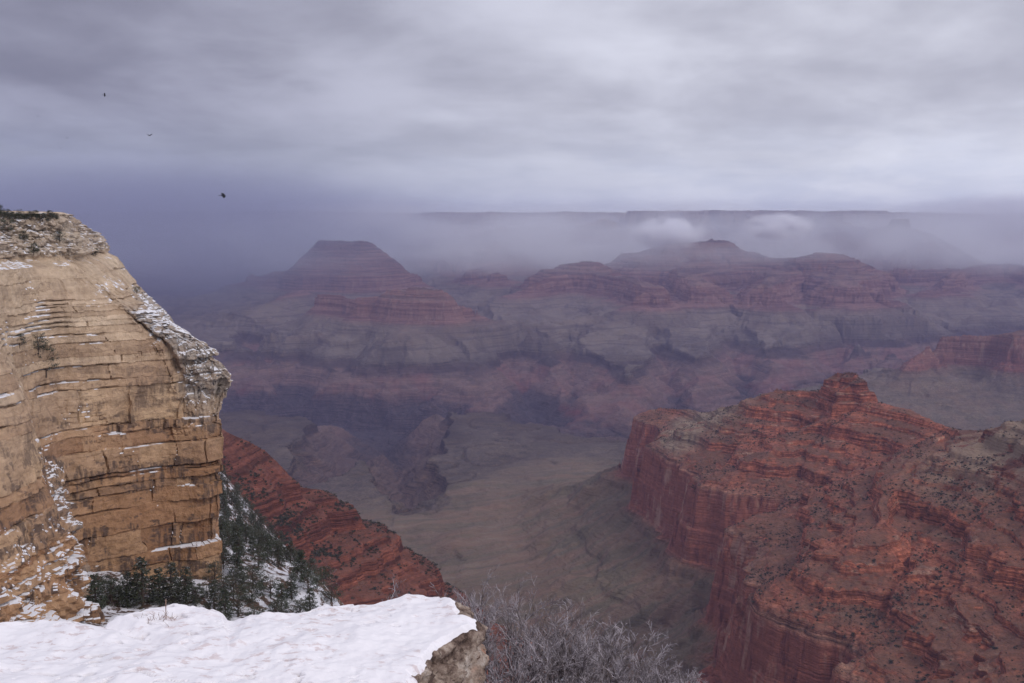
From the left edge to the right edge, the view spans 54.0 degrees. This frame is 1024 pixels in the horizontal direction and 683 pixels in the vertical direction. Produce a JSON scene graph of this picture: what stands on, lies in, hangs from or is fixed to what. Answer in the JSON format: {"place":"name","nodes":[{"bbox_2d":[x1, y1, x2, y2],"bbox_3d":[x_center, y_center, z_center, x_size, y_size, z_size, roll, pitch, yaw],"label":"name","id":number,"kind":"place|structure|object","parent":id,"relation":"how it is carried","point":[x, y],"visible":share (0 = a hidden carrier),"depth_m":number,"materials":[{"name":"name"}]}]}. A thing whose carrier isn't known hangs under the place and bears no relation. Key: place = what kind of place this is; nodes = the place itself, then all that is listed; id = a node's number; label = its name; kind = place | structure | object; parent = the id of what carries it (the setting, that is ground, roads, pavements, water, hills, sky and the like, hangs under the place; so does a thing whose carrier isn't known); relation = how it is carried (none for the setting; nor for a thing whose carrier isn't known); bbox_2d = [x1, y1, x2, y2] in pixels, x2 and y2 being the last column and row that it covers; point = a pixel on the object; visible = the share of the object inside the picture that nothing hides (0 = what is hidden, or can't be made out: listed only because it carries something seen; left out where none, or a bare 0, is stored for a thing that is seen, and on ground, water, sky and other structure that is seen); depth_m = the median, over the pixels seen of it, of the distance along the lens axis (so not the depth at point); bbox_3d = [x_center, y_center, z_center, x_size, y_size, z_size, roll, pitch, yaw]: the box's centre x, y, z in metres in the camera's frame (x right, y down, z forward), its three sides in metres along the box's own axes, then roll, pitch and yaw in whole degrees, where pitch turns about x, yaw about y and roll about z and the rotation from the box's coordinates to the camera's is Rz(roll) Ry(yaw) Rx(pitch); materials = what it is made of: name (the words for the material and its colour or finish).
{"place":"outdoors","nodes":[
{"label":"outdoors","id":0,"kind":"place"},
{"bbox_2d":[0,211,232,623],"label":"cliff","id":1,"kind":"structure","parent":0,"point":[111,445],"depth_m":242.96,"materials":[{"name":"stone"}]},
{"bbox_2d":[0,217,15,230],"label":"pinyon pine","id":2,"kind":"object","parent":1,"relation":"on","point":[6,221],"visible":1,"depth_m":241.47,"materials":[{"name":"green plant"}]},
{"bbox_2d":[16,333,25,347],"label":"pinyon pine","id":3,"kind":"object","parent":1,"relation":"on","point":[21,336],"visible":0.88,"depth_m":224.33,"materials":[{"name":"green plant"}]},
{"bbox_2d":[18,231,28,241],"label":"pinyon pine","id":4,"kind":"object","parent":1,"relation":"on","point":[22,238],"visible":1,"depth_m":242.33,"materials":[{"name":"green plant"}]},
{"bbox_2d":[30,243,40,254],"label":"pinyon pine","id":5,"kind":"object","parent":1,"relation":"on","point":[33,248],"visible":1,"depth_m":240.31,"materials":[{"name":"green plant"}]},
{"bbox_2d":[32,331,48,353],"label":"pinyon pine","id":6,"kind":"object","parent":1,"relation":"on","point":[38,345],"visible":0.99,"depth_m":230.35,"materials":[{"name":"green plant"}]},
{"bbox_2d":[33,342,59,377],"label":"pinyon pine","id":7,"kind":"object","parent":1,"relation":"on","point":[52,350],"visible":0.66,"depth_m":233.45,"materials":[{"name":"green plant"}]},
{"bbox_2d":[52,231,65,240],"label":"pinyon pine","id":8,"kind":"object","parent":1,"relation":"on","point":[58,237],"visible":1,"depth_m":247.66,"materials":[{"name":"green plant"}]},
{"bbox_2d":[80,472,343,626],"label":"wooded slope","id":9,"kind":"structure","parent":0,"point":[279,573],"depth_m":254.69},
{"bbox_2d":[84,573,112,608],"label":"fir tree","id":10,"kind":"object","parent":9,"relation":"on","point":[97,592],"visible":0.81,"depth_m":208.44,"materials":[{"name":"green plant"}]},
{"bbox_2d":[97,574,114,589],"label":"pinyon pine","id":11,"kind":"object","parent":9,"relation":"on","point":[108,576],"visible":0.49,"depth_m":232.74,"materials":[{"name":"green plant"}]},
{"bbox_2d":[93,577,130,605],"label":"pinyon pine","id":12,"kind":"object","parent":9,"relation":"on","point":[109,587],"visible":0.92,"depth_m":226.07,"materials":[{"name":"green plant"}]},
{"bbox_2d":[114,571,140,607],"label":"fir tree","id":13,"kind":"object","parent":9,"relation":"on","point":[126,585],"visible":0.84,"depth_m":227.30,"materials":[{"name":"green plant"}]},
{"bbox_2d":[123,556,159,609],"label":"fir tree","id":14,"kind":"object","parent":9,"relation":"on","point":[142,584],"visible":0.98,"depth_m":226.26,"materials":[{"name":"green plant"}]},
{"bbox_2d":[148,591,165,602],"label":"pinyon pine","id":15,"kind":"object","parent":9,"relation":"on","point":[153,597],"visible":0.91,"depth_m":227.26,"materials":[{"name":"green plant"}]},
{"bbox_2d":[148,567,169,605],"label":"fir tree","id":16,"kind":"object","parent":9,"relation":"on","point":[158,580],"visible":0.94,"depth_m":227.57,"materials":[{"name":"green plant"}]},
{"bbox_2d":[157,562,184,605],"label":"fir tree","id":17,"kind":"object","parent":9,"relation":"on","point":[175,575],"visible":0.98,"depth_m":227.81,"materials":[{"name":"green plant"}]},
{"bbox_2d":[168,590,187,603],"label":"pinyon pine","id":18,"kind":"object","parent":9,"relation":"on","point":[179,598],"visible":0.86,"depth_m":228.37,"materials":[{"name":"green plant"}]},
{"bbox_2d":[176,566,196,603],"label":"fir tree","id":19,"kind":"object","parent":9,"relation":"on","point":[185,577],"visible":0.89,"depth_m":229.43,"materials":[{"name":"green plant"}]},
{"bbox_2d":[180,581,206,606],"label":"pinyon pine","id":20,"kind":"object","parent":9,"relation":"on","point":[195,592],"visible":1,"depth_m":228.81,"materials":[{"name":"green plant"}]},
{"bbox_2d":[187,587,207,602],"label":"pinyon pine","id":21,"kind":"object","parent":9,"relation":"on","point":[197,595],"visible":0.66,"depth_m":231.01,"materials":[{"name":"green plant"}]},
{"bbox_2d":[199,583,217,597],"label":"pinyon pine","id":22,"kind":"object","parent":9,"relation":"on","point":[208,590],"visible":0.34,"depth_m":235.90,"materials":[{"name":"green plant"}]},
{"bbox_2d":[203,579,223,609],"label":"fir tree","id":23,"kind":"object","parent":9,"relation":"on","point":[214,594],"visible":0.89,"depth_m":230.31,"materials":[{"name":"green plant"}]},
{"bbox_2d":[202,560,225,579],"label":"pinyon pine","id":24,"kind":"object","parent":9,"relation":"on","point":[214,570],"visible":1,"depth_m":251.67,"materials":[{"name":"green plant"}]},
{"bbox_2d":[218,525,228,543],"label":"fir tree","id":25,"kind":"object","parent":9,"relation":"on","point":[221,528],"visible":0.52,"depth_m":299.93,"materials":[{"name":"green plant"}]},
{"bbox_2d":[219,486,227,499],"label":"fir tree","id":26,"kind":"object","parent":9,"relation":"on","point":[220,495],"visible":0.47,"depth_m":565.95,"materials":[{"name":"green plant"}]},
{"bbox_2d":[220,496,227,510],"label":"fir tree","id":27,"kind":"object","parent":9,"relation":"on","point":[221,502],"visible":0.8,"depth_m":539.91,"materials":[{"name":"green plant"}]},
{"bbox_2d":[213,574,235,590],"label":"pinyon pine","id":28,"kind":"object","parent":9,"relation":"on","point":[224,582],"visible":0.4,"depth_m":245.57,"materials":[{"name":"green plant"}]},
{"bbox_2d":[218,515,230,529],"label":"pinyon pine","id":29,"kind":"object","parent":9,"relation":"on","point":[223,523],"visible":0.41,"depth_m":354.16,"materials":[{"name":"green plant"}]},
{"bbox_2d":[219,536,230,559],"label":"fir tree","id":30,"kind":"object","parent":9,"relation":"on","point":[224,545],"visible":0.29,"depth_m":272.37,"materials":[{"name":"green plant"}]},
{"bbox_2d":[219,507,230,516],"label":"pinyon pine","id":31,"kind":"object","parent":9,"relation":"on","point":[225,512],"visible":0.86,"depth_m":508.70,"materials":[{"name":"green plant"}]},
{"bbox_2d":[215,589,235,620],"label":"fir tree","id":32,"kind":"object","parent":9,"relation":"on","point":[225,604],"visible":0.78,"depth_m":222.02,"materials":[{"name":"green plant"}]},
{"bbox_2d":[221,548,232,568],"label":"pinyon pine","id":33,"kind":"object","parent":9,"relation":"on","point":[223,559],"visible":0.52,"depth_m":265.35,"materials":[{"name":"green plant"}]},
{"bbox_2d":[225,475,232,484],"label":"pinyon pine","id":34,"kind":"object","parent":9,"relation":"on","point":[228,477],"visible":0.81,"depth_m":637.76,"materials":[{"name":"green plant"}]},
{"bbox_2d":[214,569,248,597],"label":"pinyon pine","id":35,"kind":"object","parent":9,"relation":"on","point":[238,576],"visible":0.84,"depth_m":239.95,"materials":[{"name":"green plant"}]},
{"bbox_2d":[228,492,234,503],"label":"fir tree","id":36,"kind":"object","parent":9,"relation":"on","point":[231,498],"visible":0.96,"depth_m":588.65,"materials":[{"name":"green plant"}]},
{"bbox_2d":[231,506,241,516],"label":"pinyon pine","id":37,"kind":"object","parent":9,"relation":"on","point":[236,511],"visible":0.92,"depth_m":546.24,"materials":[{"name":"green plant"}]},
{"bbox_2d":[225,545,248,578],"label":"fir tree","id":38,"kind":"object","parent":9,"relation":"on","point":[237,560],"visible":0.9,"depth_m":259.51,"materials":[{"name":"green plant"}]},
{"bbox_2d":[230,525,243,544],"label":"fir tree","id":39,"kind":"object","parent":9,"relation":"on","point":[233,530],"visible":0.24,"depth_m":327.56,"materials":[{"name":"green plant"}]},
{"bbox_2d":[230,532,244,551],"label":"fir tree","id":40,"kind":"object","parent":9,"relation":"on","point":[237,534],"visible":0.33,"depth_m":303.03,"materials":[{"name":"green plant"}]},
{"bbox_2d":[231,502,245,512],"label":"pinyon pine","id":41,"kind":"object","parent":9,"relation":"on","point":[238,503],"visible":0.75,"depth_m":561.78,"materials":[{"name":"green plant"}]},
{"bbox_2d":[230,527,248,547],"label":"fir tree","id":42,"kind":"object","parent":9,"relation":"on","point":[238,530],"visible":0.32,"depth_m":310.62,"materials":[{"name":"green plant"}]},
{"bbox_2d":[222,585,258,616],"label":"pinyon pine","id":43,"kind":"object","parent":9,"relation":"on","point":[240,597],"visible":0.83,"depth_m":230.86,"materials":[{"name":"green plant"}]},
{"bbox_2d":[231,537,249,560],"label":"fir tree","id":44,"kind":"object","parent":9,"relation":"on","point":[238,542],"visible":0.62,"depth_m":272.51,"materials":[{"name":"green plant"}]},
{"bbox_2d":[241,523,251,543],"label":"fir tree","id":45,"kind":"object","parent":9,"relation":"on","point":[246,535],"visible":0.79,"depth_m":384.00,"materials":[{"name":"green plant"}]},
{"bbox_2d":[241,499,251,508],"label":"pinyon pine","id":46,"kind":"object","parent":9,"relation":"on","point":[246,501],"visible":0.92,"depth_m":628.45,"materials":[{"name":"green plant"}]},
{"bbox_2d":[242,512,251,521],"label":"pinyon pine","id":47,"kind":"object","parent":9,"relation":"on","point":[244,515],"visible":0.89,"depth_m":557.36,"materials":[{"name":"green plant"}]},
{"bbox_2d":[239,583,265,603],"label":"pinyon pine","id":48,"kind":"object","parent":9,"relation":"on","point":[256,591],"visible":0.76,"depth_m":241.71,"materials":[{"name":"green plant"}]},
{"bbox_2d":[241,603,265,616],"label":"pinyon pine","id":49,"kind":"object","parent":9,"relation":"on","point":[253,611],"visible":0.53,"depth_m":227.00,"materials":[{"name":"green plant"}]},
{"bbox_2d":[247,535,259,555],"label":"fir tree","id":50,"kind":"object","parent":9,"relation":"on","point":[251,542],"visible":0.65,"depth_m":322.63,"materials":[{"name":"green plant"}]},
{"bbox_2d":[239,563,268,589],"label":"pinyon pine","id":51,"kind":"object","parent":9,"relation":"on","point":[253,582],"visible":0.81,"depth_m":252.84,"materials":[{"name":"green plant"}]},
{"bbox_2d":[250,514,257,525],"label":"fir tree","id":52,"kind":"object","parent":9,"relation":"on","point":[253,519],"visible":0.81,"depth_m":571.64,"materials":[{"name":"green plant"}]},
{"bbox_2d":[249,508,259,515],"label":"pinyon pine","id":53,"kind":"object","parent":9,"relation":"on","point":[256,512],"visible":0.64,"depth_m":633.56,"materials":[{"name":"green plant"}]},
{"bbox_2d":[246,551,270,570],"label":"pinyon pine","id":54,"kind":"object","parent":9,"relation":"on","point":[259,562],"visible":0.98,"depth_m":267.42,"materials":[{"name":"green plant"}]},
{"bbox_2d":[249,544,268,559],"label":"pinyon pine","id":55,"kind":"object","parent":9,"relation":"on","point":[256,546],"visible":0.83,"depth_m":311.08,"materials":[{"name":"green plant"}]},
{"bbox_2d":[252,528,266,536],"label":"pinyon pine","id":56,"kind":"object","parent":9,"relation":"on","point":[254,530],"visible":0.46,"depth_m":399.56,"materials":[{"name":"green plant"}]},
{"bbox_2d":[256,536,264,552],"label":"fir tree","id":57,"kind":"object","parent":9,"relation":"on","point":[259,539],"visible":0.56,"depth_m":337.68,"materials":[{"name":"green plant"}]},
{"bbox_2d":[258,514,265,524],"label":"fir tree","id":58,"kind":"object","parent":9,"relation":"on","point":[260,519],"visible":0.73,"depth_m":591.31,"materials":[{"name":"green plant"}]},
{"bbox_2d":[259,534,265,548],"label":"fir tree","id":59,"kind":"object","parent":9,"relation":"on","point":[262,536],"visible":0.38,"depth_m":348.40,"materials":[{"name":"green plant"}]},
{"bbox_2d":[256,533,275,551],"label":"pinyon pine","id":60,"kind":"object","parent":9,"relation":"on","point":[267,536],"visible":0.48,"depth_m":358.82,"materials":[{"name":"green plant"}]},
{"bbox_2d":[263,541,275,560],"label":"fir tree","id":61,"kind":"object","parent":9,"relation":"on","point":[269,550],"visible":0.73,"depth_m":319.56,"materials":[{"name":"green plant"}]},
{"bbox_2d":[256,576,283,597],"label":"pinyon pine","id":62,"kind":"object","parent":9,"relation":"on","point":[273,594],"visible":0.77,"depth_m":251.03,"materials":[{"name":"green plant"}]},
{"bbox_2d":[263,598,289,612],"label":"pinyon pine","id":63,"kind":"object","parent":9,"relation":"on","point":[273,603],"visible":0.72,"depth_m":232.65,"materials":[{"name":"green plant"}]},
{"bbox_2d":[273,535,282,552],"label":"fir tree","id":64,"kind":"object","parent":9,"relation":"on","point":[276,537],"visible":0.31,"depth_m":394.25,"materials":[{"name":"green plant"}]},
{"bbox_2d":[272,545,285,566],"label":"fir tree","id":65,"kind":"object","parent":9,"relation":"on","point":[278,562],"visible":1,"depth_m":316.53,"materials":[{"name":"green plant"}]},
{"bbox_2d":[270,540,288,557],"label":"pinyon pine","id":66,"kind":"object","parent":9,"relation":"on","point":[274,544],"visible":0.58,"depth_m":343.21,"materials":[{"name":"green plant"}]},
{"bbox_2d":[279,531,285,542],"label":"fir tree","id":67,"kind":"object","parent":9,"relation":"on","point":[281,537],"visible":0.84,"depth_m":653.44,"materials":[{"name":"green plant"}]},
{"bbox_2d":[273,583,292,612],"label":"fir tree","id":68,"kind":"object","parent":9,"relation":"on","point":[281,587],"visible":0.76,"depth_m":240.36,"materials":[{"name":"green plant"}]},
{"bbox_2d":[283,541,297,562],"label":"fir tree","id":69,"kind":"object","parent":9,"relation":"on","point":[290,553],"visible":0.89,"depth_m":335.72,"materials":[{"name":"green plant"}]},
{"bbox_2d":[284,572,299,600],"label":"fir tree","id":70,"kind":"object","parent":9,"relation":"on","point":[291,589],"visible":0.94,"depth_m":255.13,"materials":[{"name":"green plant"}]},
{"bbox_2d":[287,561,302,576],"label":"pinyon pine","id":71,"kind":"object","parent":9,"relation":"on","point":[295,568],"visible":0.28,"depth_m":322.43,"materials":[{"name":"green plant"}]},
{"bbox_2d":[287,598,311,612],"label":"pinyon pine","id":72,"kind":"object","parent":9,"relation":"on","point":[299,606],"visible":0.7,"depth_m":241.32,"materials":[{"name":"green plant"}]},
{"bbox_2d":[290,550,311,579],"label":"fir tree","id":73,"kind":"object","parent":9,"relation":"on","point":[301,553],"visible":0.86,"depth_m":267.38,"materials":[{"name":"green plant"}]},
{"bbox_2d":[292,569,320,593],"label":"pinyon pine","id":74,"kind":"object","parent":9,"relation":"on","point":[310,575],"visible":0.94,"depth_m":261.81,"materials":[{"name":"green plant"}]},
{"bbox_2d":[302,588,317,611],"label":"fir tree","id":75,"kind":"object","parent":9,"relation":"on","point":[307,598],"visible":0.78,"depth_m":250.03,"materials":[{"name":"green plant"}]},
{"bbox_2d":[304,558,318,573],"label":"pinyon pine","id":76,"kind":"object","parent":9,"relation":"on","point":[312,560],"visible":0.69,"depth_m":336.07,"materials":[{"name":"green plant"}]},
{"bbox_2d":[310,569,325,586],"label":"pinyon pine","id":77,"kind":"object","parent":9,"relation":"on","point":[317,578],"visible":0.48,"depth_m":276.53,"materials":[{"name":"green plant"}]},
{"bbox_2d":[312,565,335,584],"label":"pinyon pine","id":78,"kind":"object","parent":9,"relation":"on","point":[329,572],"visible":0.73,"depth_m":338.43,"materials":[{"name":"green plant"}]},
{"bbox_2d":[318,582,345,603],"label":"pinyon pine","id":79,"kind":"object","parent":9,"relation":"on","point":[331,594],"visible":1,"depth_m":266.11,"materials":[{"name":"green plant"}]},
{"bbox_2d":[182,239,438,329],"bbox_3d":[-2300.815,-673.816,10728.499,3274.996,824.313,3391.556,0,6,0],"label":"pyramid butte","id":80,"kind":"object","parent":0,"point":[348,270],"visible":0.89,"depth_m":10936.63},
{"bbox_2d":[221,429,540,682],"bbox_3d":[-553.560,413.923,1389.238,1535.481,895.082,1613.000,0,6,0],"label":"red spur","id":81,"kind":"structure","parent":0,"point":[345,522],"depth_m":1329.59,"materials":[{"name":"stone"}]},
{"bbox_2d":[273,287,568,358],"bbox_3d":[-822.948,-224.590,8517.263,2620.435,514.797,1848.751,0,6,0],"label":"flat topped butte","id":82,"kind":"object","parent":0,"point":[411,313],"visible":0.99,"depth_m":8123.47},
{"bbox_2d":[0,0,1023,213],"label":"sky","id":83,"kind":"structure","parent":0,"point":[364,106],"materials":[{"name":"grey"}]},
{"bbox_2d":[67,210,1023,271],"bbox_3d":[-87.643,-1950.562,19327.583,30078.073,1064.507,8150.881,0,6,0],"label":"rim","id":84,"kind":"object","parent":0,"point":[270,241],"visible":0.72,"depth_m":17474.65,"materials":[{"name":"stone"}]},
{"bbox_2d":[392,212,732,297],"bbox_3d":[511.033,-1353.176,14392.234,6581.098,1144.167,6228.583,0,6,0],"label":"ridge","id":85,"kind":"structure","parent":0,"point":[455,266],"depth_m":14316.94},
{"bbox_2d":[125,266,1023,561],"bbox_3d":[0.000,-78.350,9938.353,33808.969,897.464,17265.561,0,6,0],"label":"canyon floor","id":86,"kind":"structure","parent":0,"point":[403,438],"depth_m":7311.82,"materials":[{"name":"stone"}]},
{"bbox_2d":[454,260,716,341],"bbox_3d":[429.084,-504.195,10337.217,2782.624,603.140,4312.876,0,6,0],"label":"distant butte","id":87,"kind":"object","parent":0,"point":[604,300],"visible":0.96,"depth_m":9877.24,"materials":[{"name":"stone"}]},
{"bbox_2d":[420,372,1023,682],"bbox_3d":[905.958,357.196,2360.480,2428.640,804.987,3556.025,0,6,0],"label":"red ridge","id":88,"kind":"structure","parent":0,"point":[638,539],"depth_m":2132.25,"materials":[{"name":"stone"}]},
{"bbox_2d":[223,372,1023,682],"bbox_3d":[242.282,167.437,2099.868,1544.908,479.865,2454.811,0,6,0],"label":"scrub","id":89,"kind":"object","parent":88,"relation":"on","point":[320,549],"visible":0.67,"depth_m":1603.01,"materials":[{"name":"green plant"}]},
{"bbox_2d":[604,239,1023,348],"bbox_3d":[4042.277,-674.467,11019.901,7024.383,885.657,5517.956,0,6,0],"label":"distant ridge","id":90,"kind":"structure","parent":0,"point":[777,301],"depth_m":10317.49,"materials":[{"name":"stone"}]},
{"bbox_2d":[796,218,986,271],"bbox_3d":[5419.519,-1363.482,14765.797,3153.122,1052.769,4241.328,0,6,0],"label":"temple","id":91,"kind":"structure","parent":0,"point":[898,243],"depth_m":13947.94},
{"bbox_2d":[794,329,1023,430],"bbox_3d":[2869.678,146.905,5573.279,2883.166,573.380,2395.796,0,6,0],"label":"distant mesa","id":92,"kind":"structure","parent":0,"point":[967,382],"depth_m":5677.50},
{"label":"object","id":93,"kind":"structure","parent":0,"visible":0},
{"bbox_2d":[0,594,489,682],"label":"rock ledge","id":94,"kind":"object","parent":93,"relation":"on","point":[408,638],"visible":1,"depth_m":7.26,"materials":[{"name":"stone"}]},
{"bbox_2d":[137,599,176,623],"bbox_3d":[-2.670,2.057,7.617,0.288,0.217,0.200,1,7,13],"label":"dry sprig","id":95,"kind":"object","parent":94,"relation":"on","point":[158,614],"visible":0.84,"depth_m":7.61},
{"bbox_2d":[382,575,418,600],"bbox_3d":[-1.267,3.131,10.767,0.752,1.214,1.224,5,8,40],"label":"bare shrub","id":96,"kind":"object","parent":93,"relation":"on","point":[394,589],"visible":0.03,"depth_m":10.82,"materials":[{"name":"grey plant"}]},
{"bbox_2d":[430,582,509,650],"bbox_3d":[-0.521,3.090,10.303,0.929,1.266,0.781,-4,7,-30],"label":"bare shrub","id":97,"kind":"object","parent":93,"relation":"on","point":[469,604],"visible":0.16,"depth_m":10.25,"materials":[{"name":"grey plant"}]},
{"bbox_2d":[451,563,585,682],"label":"bare shrub","id":98,"kind":"object","parent":93,"relation":"on","point":[485,643],"visible":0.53,"depth_m":9.64,"materials":[{"name":"grey plant"}]},
{"bbox_2d":[485,632,586,682],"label":"bare shrub","id":99,"kind":"object","parent":93,"relation":"on","point":[518,678],"visible":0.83,"depth_m":8.67,"materials":[{"name":"grey plant"}]},
{"bbox_2d":[485,598,608,682],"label":"bare shrub","id":100,"kind":"object","parent":93,"relation":"on","point":[552,643],"visible":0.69,"depth_m":9.42,"materials":[{"name":"grey plant"}]},
{"bbox_2d":[528,613,640,682],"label":"bare shrub","id":101,"kind":"object","parent":93,"relation":"on","point":[608,638],"visible":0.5,"depth_m":9.56,"materials":[{"name":"grey plant"}]},
{"bbox_2d":[543,619,694,682],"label":"bare shrub","id":102,"kind":"object","parent":93,"relation":"on","point":[617,677],"visible":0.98,"depth_m":9.05,"materials":[{"name":"grey plant"}]},
{"bbox_2d":[625,655,708,682],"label":"bare shrub","id":103,"kind":"object","parent":93,"relation":"on","point":[692,678],"visible":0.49,"depth_m":9.26,"materials":[{"name":"grey plant"}]}
]}

